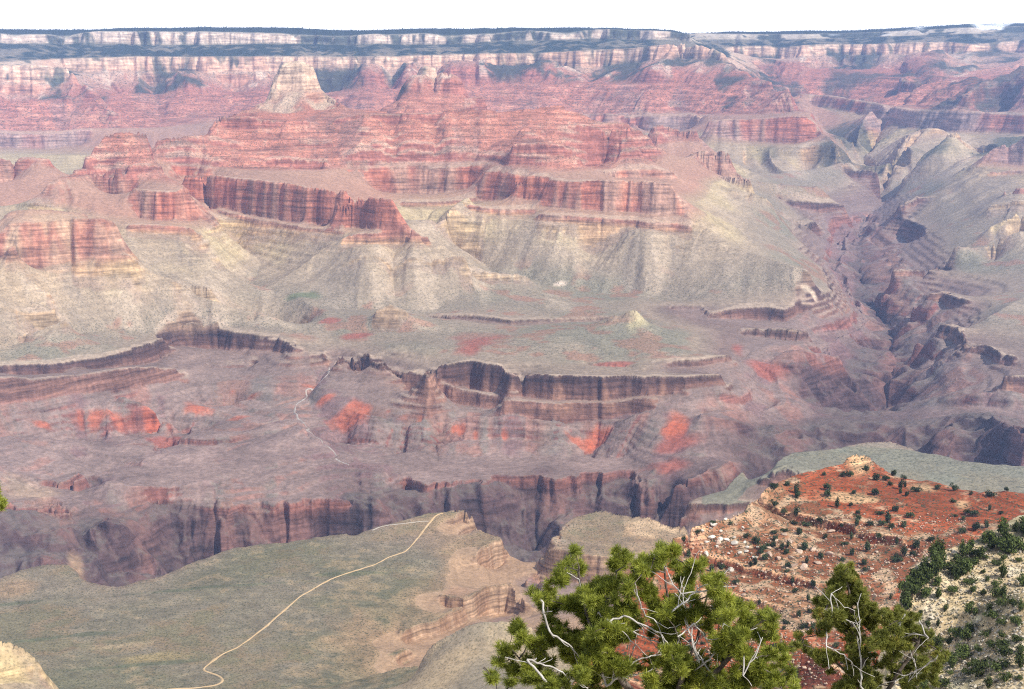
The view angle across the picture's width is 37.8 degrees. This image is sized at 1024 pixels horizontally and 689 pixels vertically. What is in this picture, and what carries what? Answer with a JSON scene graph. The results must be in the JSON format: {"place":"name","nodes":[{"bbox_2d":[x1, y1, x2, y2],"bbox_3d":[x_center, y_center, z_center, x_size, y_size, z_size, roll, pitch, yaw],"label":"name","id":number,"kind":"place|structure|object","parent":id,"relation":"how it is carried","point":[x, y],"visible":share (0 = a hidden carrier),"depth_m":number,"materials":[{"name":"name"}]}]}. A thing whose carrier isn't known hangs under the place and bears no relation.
{"place":"outdoors","nodes":[
{"label":"outdoors","id":0,"kind":"place"},
{"bbox_2d":[171,513,442,688],"bbox_3d":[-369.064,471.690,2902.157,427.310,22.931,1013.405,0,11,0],"label":"path","id":1,"kind":"structure","parent":0,"point":[286,608],"depth_m":2773.55,"materials":[{"name":"beige soil"}]},
{"bbox_2d":[0,509,723,688],"bbox_3d":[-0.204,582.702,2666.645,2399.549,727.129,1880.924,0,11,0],"label":"plateau","id":2,"kind":"structure","parent":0,"point":[440,601],"depth_m":2789.96,"materials":[{"name":"stone"}]},
{"bbox_2d":[0,61,1023,586],"bbox_3d":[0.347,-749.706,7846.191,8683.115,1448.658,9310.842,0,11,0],"label":"canyon","id":3,"kind":"structure","parent":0,"point":[524,335],"depth_m":5344.51,"materials":[{"name":"stone"}]},
{"bbox_2d":[293,367,348,464],"bbox_3d":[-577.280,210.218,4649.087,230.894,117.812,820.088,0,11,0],"label":"stream bed","id":4,"kind":"object","parent":3,"relation":"in","point":[328,371],"visible":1,"depth_m":4698.36,"materials":[{"name":"beige soil"}]},
{"bbox_2d":[0,23,1023,154],"bbox_3d":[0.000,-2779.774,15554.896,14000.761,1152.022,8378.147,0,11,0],"label":"rim","id":5,"kind":"object","parent":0,"point":[828,86],"visible":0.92,"depth_m":13864.71,"materials":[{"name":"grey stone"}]},
{"bbox_2d":[1,23,1020,165],"bbox_3d":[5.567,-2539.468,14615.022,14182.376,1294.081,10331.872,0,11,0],"label":"forest","id":6,"kind":"object","parent":5,"relation":"on","point":[472,46],"visible":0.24,"depth_m":14934.15,"materials":[{"name":"green plant"}]},
{"bbox_2d":[0,0,1023,32],"label":"sky","id":7,"kind":"structure","parent":0,"point":[684,16],"materials":[{"name":"white"}]},
{"bbox_2d":[572,454,1023,688],"bbox_3d":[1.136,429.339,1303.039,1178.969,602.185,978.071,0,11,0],"label":"ridge","id":8,"kind":"structure","parent":0,"point":[889,497],"depth_m":1228.88,"materials":[{"name":"stone"}]},
{"bbox_2d":[751,536,759,544],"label":"juniper bush","id":9,"kind":"object","parent":8,"relation":"on","point":[756,540],"visible":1,"depth_m":1219.12,"materials":[{"name":"green plant"}]},
{"bbox_2d":[794,486,800,498],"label":"juniper bush","id":10,"kind":"object","parent":8,"relation":"on","point":[797,493],"visible":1,"depth_m":1318.20,"materials":[{"name":"green plant"}]},
{"bbox_2d":[794,505,800,516],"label":"juniper bush","id":11,"kind":"object","parent":8,"relation":"on","point":[796,511],"visible":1,"depth_m":1284.25,"materials":[{"name":"green plant"}]},
{"bbox_2d":[798,622,807,628],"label":"juniper bush","id":12,"kind":"object","parent":8,"relation":"on","point":[802,626],"visible":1,"depth_m":1101.93,"materials":[{"name":"green plant"}]},
{"bbox_2d":[800,540,807,549],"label":"juniper bush","id":13,"kind":"object","parent":8,"relation":"on","point":[804,545],"visible":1,"depth_m":1214.32,"materials":[{"name":"green plant"}]},
{"bbox_2d":[681,513,966,685],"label":"rubble","id":14,"kind":"object","parent":8,"relation":"on","point":[793,584],"visible":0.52,"depth_m":1192.80,"materials":[{"name":"beige stone"}]},
{"bbox_2d":[823,483,831,489],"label":"juniper bush","id":15,"kind":"object","parent":8,"relation":"on","point":[827,486],"visible":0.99,"depth_m":1334.61,"materials":[{"name":"green plant"}]},
{"bbox_2d":[681,457,1021,685],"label":"undergrowth","id":16,"kind":"object","parent":8,"relation":"on","point":[837,547],"visible":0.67,"depth_m":1224.69,"materials":[{"name":"green plant"}]},
{"bbox_2d":[864,538,871,551],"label":"juniper bush","id":17,"kind":"object","parent":8,"relation":"on","point":[867,546],"visible":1,"depth_m":1205.08,"materials":[{"name":"green plant"}]},
{"bbox_2d":[872,473,879,480],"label":"juniper bush","id":18,"kind":"object","parent":8,"relation":"on","point":[877,475],"visible":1,"depth_m":1365.14,"materials":[{"name":"green plant"}]},
{"bbox_2d":[884,509,891,522],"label":"juniper bush","id":19,"kind":"object","parent":8,"relation":"on","point":[888,517],"visible":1,"depth_m":1256.05,"materials":[{"name":"green plant"}]},
{"bbox_2d":[889,556,903,561],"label":"juniper bush","id":20,"kind":"object","parent":8,"relation":"on","point":[895,559],"visible":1,"depth_m":1183.34,"materials":[{"name":"green plant"}]},
{"bbox_2d":[901,544,906,556],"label":"juniper bush","id":21,"kind":"object","parent":8,"relation":"on","point":[903,551],"visible":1,"depth_m":1189.20,"materials":[{"name":"green plant"}]},
{"bbox_2d":[906,511,914,517],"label":"juniper bush","id":22,"kind":"object","parent":8,"relation":"on","point":[910,514],"visible":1,"depth_m":1268.90,"materials":[{"name":"green plant"}]},
{"bbox_2d":[912,539,919,547],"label":"juniper bush","id":23,"kind":"object","parent":8,"relation":"on","point":[916,543],"visible":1,"depth_m":1209.60,"materials":[{"name":"green plant"}]},
{"bbox_2d":[910,486,923,491],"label":"juniper bush","id":24,"kind":"object","parent":8,"relation":"on","point":[915,489],"visible":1,"depth_m":1326.70,"materials":[{"name":"green plant"}]},
{"bbox_2d":[949,482,958,490],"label":"juniper bush","id":25,"kind":"object","parent":8,"relation":"on","point":[955,487],"visible":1,"depth_m":1332.94,"materials":[{"name":"green plant"}]},
{"bbox_2d":[957,527,967,533],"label":"juniper bush","id":26,"kind":"object","parent":8,"relation":"on","point":[961,530],"visible":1,"depth_m":1227.87,"materials":[{"name":"green plant"}]},
{"bbox_2d":[969,509,979,515],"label":"juniper bush","id":27,"kind":"object","parent":8,"relation":"on","point":[972,512],"visible":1,"depth_m":1258.59,"materials":[{"name":"green plant"}]},
{"bbox_2d":[972,522,979,529],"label":"juniper bush","id":28,"kind":"object","parent":8,"relation":"on","point":[975,525],"visible":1,"depth_m":1231.85,"materials":[{"name":"green plant"}]},
{"bbox_2d":[985,489,996,496],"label":"juniper bush","id":29,"kind":"object","parent":8,"relation":"on","point":[989,493],"visible":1,"depth_m":1296.60,"materials":[{"name":"green plant"}]},
{"bbox_2d":[871,515,1023,688],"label":"hillside","id":30,"kind":"structure","parent":0,"point":[958,605],"depth_m":488.06,"materials":[{"name":"beige stone"}]},
{"bbox_2d":[899,595,912,609],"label":"juniper bush","id":31,"kind":"object","parent":30,"relation":"on","point":[905,602],"visible":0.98,"depth_m":493.57,"materials":[{"name":"green plant"}]},
{"bbox_2d":[900,586,911,607],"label":"juniper bush","id":32,"kind":"object","parent":30,"relation":"on","point":[905,593],"visible":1,"depth_m":494.13,"materials":[{"name":"green plant"}]},
{"bbox_2d":[898,580,920,593],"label":"juniper bush","id":33,"kind":"object","parent":30,"relation":"on","point":[912,585],"visible":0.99,"depth_m":495.12,"materials":[{"name":"green plant"}]},
{"bbox_2d":[907,565,923,579],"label":"juniper bush","id":34,"kind":"object","parent":30,"relation":"on","point":[916,572],"visible":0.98,"depth_m":500.36,"materials":[{"name":"green plant"}]},
{"bbox_2d":[907,577,926,588],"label":"juniper bush","id":35,"kind":"object","parent":30,"relation":"on","point":[919,582],"visible":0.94,"depth_m":497.72,"materials":[{"name":"green plant"}]},
{"bbox_2d":[919,679,928,688],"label":"juniper bush","id":36,"kind":"object","parent":30,"relation":"on","point":[923,684],"visible":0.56,"depth_m":409.37,"materials":[{"name":"green plant"}]},
{"bbox_2d":[920,555,929,568],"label":"juniper bush","id":37,"kind":"object","parent":30,"relation":"on","point":[924,562],"visible":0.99,"depth_m":505.68,"materials":[{"name":"green plant"}]},
{"bbox_2d":[920,586,930,597],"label":"juniper bush","id":38,"kind":"object","parent":30,"relation":"on","point":[925,590],"visible":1,"depth_m":495.32,"materials":[{"name":"green plant"}]},
{"bbox_2d":[919,564,933,578],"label":"juniper bush","id":39,"kind":"object","parent":30,"relation":"on","point":[926,571],"visible":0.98,"depth_m":502.32,"materials":[{"name":"green plant"}]},
{"bbox_2d":[927,540,935,556],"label":"juniper bush","id":40,"kind":"object","parent":30,"relation":"on","point":[931,549],"visible":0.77,"depth_m":513.89,"materials":[{"name":"green plant"}]},
{"bbox_2d":[927,573,941,582],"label":"juniper bush","id":41,"kind":"object","parent":30,"relation":"on","point":[937,578],"visible":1,"depth_m":499.94,"materials":[{"name":"green plant"}]},
{"bbox_2d":[929,550,943,575],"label":"juniper bush","id":42,"kind":"object","parent":30,"relation":"on","point":[935,562],"visible":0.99,"depth_m":503.01,"materials":[{"name":"green plant"}]},
{"bbox_2d":[931,545,941,568],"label":"juniper bush","id":43,"kind":"object","parent":30,"relation":"on","point":[937,553],"visible":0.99,"depth_m":504.51,"materials":[{"name":"green plant"}]},
{"bbox_2d":[933,633,942,648],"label":"juniper bush","id":44,"kind":"object","parent":30,"relation":"on","point":[938,643],"visible":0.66,"depth_m":476.74,"materials":[{"name":"green plant"}]},
{"bbox_2d":[935,587,941,598],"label":"juniper bush","id":45,"kind":"object","parent":30,"relation":"on","point":[938,593],"visible":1,"depth_m":493.92,"materials":[{"name":"green plant"}]},
{"bbox_2d":[935,538,945,554],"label":"juniper bush","id":46,"kind":"object","parent":30,"relation":"on","point":[941,544],"visible":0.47,"depth_m":516.06,"materials":[{"name":"green plant"}]},
{"bbox_2d":[937,545,946,561],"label":"juniper bush","id":47,"kind":"object","parent":30,"relation":"on","point":[942,552],"visible":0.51,"depth_m":507.06,"materials":[{"name":"green plant"}]},
{"bbox_2d":[937,676,951,688],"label":"juniper bush","id":48,"kind":"object","parent":30,"relation":"on","point":[945,681],"visible":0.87,"depth_m":406.35,"materials":[{"name":"green plant"}]},
{"bbox_2d":[942,560,954,569],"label":"juniper bush","id":49,"kind":"object","parent":30,"relation":"on","point":[945,563],"visible":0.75,"depth_m":507.45,"materials":[{"name":"green plant"}]},
{"bbox_2d":[946,585,957,592],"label":"juniper bush","id":50,"kind":"object","parent":30,"relation":"on","point":[952,588],"visible":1,"depth_m":495.76,"materials":[{"name":"green plant"}]},
{"bbox_2d":[948,651,958,668],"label":"juniper bush","id":51,"kind":"object","parent":30,"relation":"on","point":[952,660],"visible":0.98,"depth_m":415.66,"materials":[{"name":"green plant"}]},
{"bbox_2d":[946,626,961,640],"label":"juniper bush","id":52,"kind":"object","parent":30,"relation":"on","point":[955,631],"visible":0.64,"depth_m":437.65,"materials":[{"name":"green plant"}]},
{"bbox_2d":[946,560,965,575],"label":"juniper bush","id":53,"kind":"object","parent":30,"relation":"on","point":[954,567],"visible":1,"depth_m":503.00,"materials":[{"name":"green plant"}]},
{"bbox_2d":[951,566,960,579],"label":"juniper bush","id":54,"kind":"object","parent":30,"relation":"on","point":[955,572],"visible":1,"depth_m":501.85,"materials":[{"name":"green plant"}]},
{"bbox_2d":[952,553,967,565],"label":"juniper bush","id":55,"kind":"object","parent":30,"relation":"on","point":[958,559],"visible":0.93,"depth_m":508.66,"materials":[{"name":"green plant"}]},
{"bbox_2d":[901,535,1023,688],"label":"rubble","id":56,"kind":"object","parent":30,"relation":"on","point":[1015,610],"visible":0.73,"depth_m":432.49,"materials":[{"name":"stone"}]},
{"bbox_2d":[901,535,1023,688],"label":"undergrowth","id":57,"kind":"object","parent":30,"relation":"on","point":[975,595],"visible":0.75,"depth_m":480.87,"materials":[{"name":"green plant"}]},
{"bbox_2d":[955,641,970,657],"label":"juniper bush","id":58,"kind":"object","parent":30,"relation":"on","point":[964,648],"visible":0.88,"depth_m":420.75,"materials":[{"name":"green plant"}]},
{"bbox_2d":[959,538,968,556],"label":"juniper bush","id":59,"kind":"object","parent":30,"relation":"on","point":[964,549],"visible":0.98,"depth_m":514.49,"materials":[{"name":"green plant"}]},
{"bbox_2d":[956,650,971,659],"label":"juniper bush","id":60,"kind":"object","parent":30,"relation":"on","point":[965,655],"visible":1,"depth_m":417.41,"materials":[{"name":"green plant"}]},
{"bbox_2d":[959,626,971,641],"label":"juniper bush","id":61,"kind":"object","parent":30,"relation":"on","point":[965,634],"visible":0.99,"depth_m":427.91,"materials":[{"name":"green plant"}]},
{"bbox_2d":[961,557,973,574],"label":"juniper bush","id":62,"kind":"object","parent":30,"relation":"on","point":[966,564],"visible":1,"depth_m":504.09,"materials":[{"name":"green plant"}]},
{"bbox_2d":[961,667,973,674],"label":"juniper bush","id":63,"kind":"object","parent":30,"relation":"on","point":[969,671],"visible":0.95,"depth_m":408.58,"materials":[{"name":"green plant"}]},
{"bbox_2d":[963,603,973,613],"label":"juniper bush","id":64,"kind":"object","parent":30,"relation":"on","point":[968,607],"visible":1,"depth_m":438.33,"materials":[{"name":"green plant"}]},
{"bbox_2d":[965,622,973,632],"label":"juniper bush","id":65,"kind":"object","parent":30,"relation":"on","point":[970,626],"visible":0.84,"depth_m":431.38,"materials":[{"name":"green plant"}]},
{"bbox_2d":[962,577,980,584],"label":"juniper bush","id":66,"kind":"object","parent":30,"relation":"on","point":[969,580],"visible":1,"depth_m":498.74,"materials":[{"name":"green plant"}]},
{"bbox_2d":[967,556,981,565],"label":"juniper bush","id":67,"kind":"object","parent":30,"relation":"on","point":[974,560],"visible":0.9,"depth_m":508.53,"materials":[{"name":"green plant"}]},
{"bbox_2d":[972,644,982,650],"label":"juniper bush","id":68,"kind":"object","parent":30,"relation":"on","point":[977,648],"visible":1,"depth_m":418.05,"materials":[{"name":"green plant"}]},
{"bbox_2d":[972,658,984,678],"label":"juniper bush","id":69,"kind":"object","parent":30,"relation":"on","point":[978,669],"visible":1,"depth_m":403.98,"materials":[{"name":"green plant"}]},
{"bbox_2d":[974,547,985,558],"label":"juniper bush","id":70,"kind":"object","parent":30,"relation":"on","point":[979,552],"visible":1,"depth_m":512.20,"materials":[{"name":"green plant"}]},
{"bbox_2d":[969,657,991,668],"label":"juniper bush","id":71,"kind":"object","parent":30,"relation":"on","point":[972,660],"visible":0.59,"depth_m":408.47,"materials":[{"name":"green plant"}]},
{"bbox_2d":[976,536,991,543],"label":"juniper bush","id":72,"kind":"object","parent":30,"relation":"on","point":[985,540],"visible":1,"depth_m":522.33,"materials":[{"name":"green plant"}]},
{"bbox_2d":[977,629,990,636],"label":"juniper bush","id":73,"kind":"object","parent":30,"relation":"on","point":[985,633],"visible":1,"depth_m":421.62,"materials":[{"name":"green plant"}]},
{"bbox_2d":[983,673,992,688],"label":"juniper bush","id":74,"kind":"object","parent":30,"relation":"on","point":[988,681],"visible":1,"depth_m":396.43,"materials":[{"name":"green plant"}]},
{"bbox_2d":[981,528,996,540],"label":"juniper bush","id":75,"kind":"object","parent":30,"relation":"on","point":[989,533],"visible":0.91,"depth_m":522.65,"materials":[{"name":"green plant"}]},
{"bbox_2d":[982,609,998,619],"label":"juniper bush","id":76,"kind":"object","parent":30,"relation":"on","point":[992,614],"visible":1,"depth_m":426.07,"materials":[{"name":"green plant"}]},
{"bbox_2d":[987,541,994,549],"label":"juniper bush","id":77,"kind":"object","parent":30,"relation":"on","point":[990,545],"visible":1,"depth_m":517.32,"materials":[{"name":"green plant"}]},
{"bbox_2d":[985,637,999,648],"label":"juniper bush","id":78,"kind":"object","parent":30,"relation":"on","point":[990,642],"visible":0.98,"depth_m":413.22,"materials":[{"name":"green plant"}]},
{"bbox_2d":[989,585,1000,597],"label":"juniper bush","id":79,"kind":"object","parent":30,"relation":"on","point":[996,591],"visible":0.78,"depth_m":486.76,"materials":[{"name":"green plant"}]},
{"bbox_2d":[981,658,1009,671],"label":"juniper bush","id":80,"kind":"object","parent":30,"relation":"on","point":[997,666],"visible":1,"depth_m":402.10,"materials":[{"name":"green plant"}]},
{"bbox_2d":[990,577,1002,586],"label":"juniper bush","id":81,"kind":"object","parent":30,"relation":"on","point":[994,582],"visible":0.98,"depth_m":493.55,"materials":[{"name":"green plant"}]},
{"bbox_2d":[990,558,1005,565],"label":"juniper bush","id":82,"kind":"object","parent":30,"relation":"on","point":[997,562],"visible":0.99,"depth_m":506.33,"materials":[{"name":"green plant"}]},
{"bbox_2d":[995,615,1006,624],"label":"juniper bush","id":83,"kind":"object","parent":30,"relation":"on","point":[1000,620],"visible":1,"depth_m":420.27,"materials":[{"name":"green plant"}]},
{"bbox_2d":[992,536,1011,550],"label":"juniper bush","id":84,"kind":"object","parent":30,"relation":"on","point":[1000,542],"visible":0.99,"depth_m":515.14,"materials":[{"name":"green plant"}]},
{"bbox_2d":[996,513,1007,534],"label":"juniper bush","id":85,"kind":"object","parent":30,"relation":"on","point":[1002,522],"visible":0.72,"depth_m":525.46,"materials":[{"name":"green plant"}]},
{"bbox_2d":[994,593,1009,606],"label":"juniper bush","id":86,"kind":"object","parent":30,"relation":"on","point":[1001,600],"visible":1,"depth_m":427.11,"materials":[{"name":"green plant"}]},
{"bbox_2d":[997,630,1006,636],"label":"juniper bush","id":87,"kind":"object","parent":30,"relation":"on","point":[1002,633],"visible":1,"depth_m":415.88,"materials":[{"name":"green plant"}]},
{"bbox_2d":[995,638,1010,646],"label":"juniper bush","id":88,"kind":"object","parent":30,"relation":"on","point":[1001,642],"visible":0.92,"depth_m":409.93,"materials":[{"name":"green plant"}]},
{"bbox_2d":[999,560,1007,577],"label":"juniper bush","id":89,"kind":"object","parent":30,"relation":"on","point":[1003,570],"visible":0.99,"depth_m":497.76,"materials":[{"name":"green plant"}]},
{"bbox_2d":[999,583,1007,597],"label":"juniper bush","id":90,"kind":"object","parent":30,"relation":"on","point":[1003,589],"visible":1,"depth_m":430.49,"materials":[{"name":"green plant"}]},
{"bbox_2d":[995,642,1012,656],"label":"juniper bush","id":91,"kind":"object","parent":30,"relation":"on","point":[1005,649],"visible":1,"depth_m":405.89,"materials":[{"name":"green plant"}]},
{"bbox_2d":[996,670,1012,681],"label":"juniper bush","id":92,"kind":"object","parent":30,"relation":"on","point":[1004,677],"visible":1,"depth_m":396.03,"materials":[{"name":"green plant"}]},
{"bbox_2d":[1001,524,1011,540],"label":"juniper bush","id":93,"kind":"object","parent":30,"relation":"on","point":[1005,532],"visible":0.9,"depth_m":519.07,"materials":[{"name":"green plant"}]},
{"bbox_2d":[1001,546,1019,554],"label":"juniper bush","id":94,"kind":"object","parent":30,"relation":"on","point":[1009,550],"visible":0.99,"depth_m":512.33,"materials":[{"name":"green plant"}]},
{"bbox_2d":[1008,598,1017,606],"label":"juniper bush","id":95,"kind":"object","parent":30,"relation":"on","point":[1012,601],"visible":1,"depth_m":423.13,"materials":[{"name":"green plant"}]},
{"bbox_2d":[1012,520,1018,531],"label":"juniper bush","id":96,"kind":"object","parent":30,"relation":"on","point":[1015,527],"visible":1,"depth_m":527.31,"materials":[{"name":"green plant"}]},
{"bbox_2d":[1009,536,1023,552],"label":"juniper bush","id":97,"kind":"object","parent":30,"relation":"on","point":[1017,542],"visible":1,"depth_m":512.19,"materials":[{"name":"green plant"}]},
{"bbox_2d":[1010,614,1022,626],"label":"juniper bush","id":98,"kind":"object","parent":30,"relation":"on","point":[1016,620],"visible":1,"depth_m":415.67,"materials":[{"name":"green plant"}]},
{"bbox_2d":[1011,635,1023,641],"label":"juniper bush","id":99,"kind":"object","parent":30,"relation":"on","point":[1015,638],"visible":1,"depth_m":408.88,"materials":[{"name":"green plant"}]},
{"bbox_2d":[1014,643,1023,667],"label":"juniper bush","id":100,"kind":"object","parent":30,"relation":"on","point":[1019,658],"visible":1,"depth_m":398.92,"materials":[{"name":"green plant"}]},
{"bbox_2d":[1017,598,1023,610],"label":"juniper bush","id":101,"kind":"object","parent":30,"relation":"on","point":[1020,605],"visible":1,"depth_m":419.65,"materials":[{"name":"green plant"}]},
{"bbox_2d":[1019,571,1023,586],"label":"juniper bush","id":102,"kind":"object","parent":30,"relation":"on","point":[1021,579],"visible":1,"depth_m":490.02,"materials":[{"name":"green plant"}]},
{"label":"rim slope","id":103,"kind":"structure","parent":0,"visible":0},
{"bbox_2d":[0,480,8,511],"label":"pine sapling","id":104,"kind":"object","parent":103,"relation":"on","point":[3,502],"visible":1,"depth_m":14.03,"materials":[{"name":"green plant"}]},
{"bbox_2d":[483,539,801,688],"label":"pinyon pine","id":105,"kind":"object","parent":103,"relation":"on","point":[601,635],"visible":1,"depth_m":15.94,"materials":[{"name":"green plant"}]},
{"bbox_2d":[779,560,950,688],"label":"juniper tree","id":106,"kind":"object","parent":103,"relation":"on","point":[896,633],"visible":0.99,"depth_m":20.32,"materials":[{"name":"green plant"}]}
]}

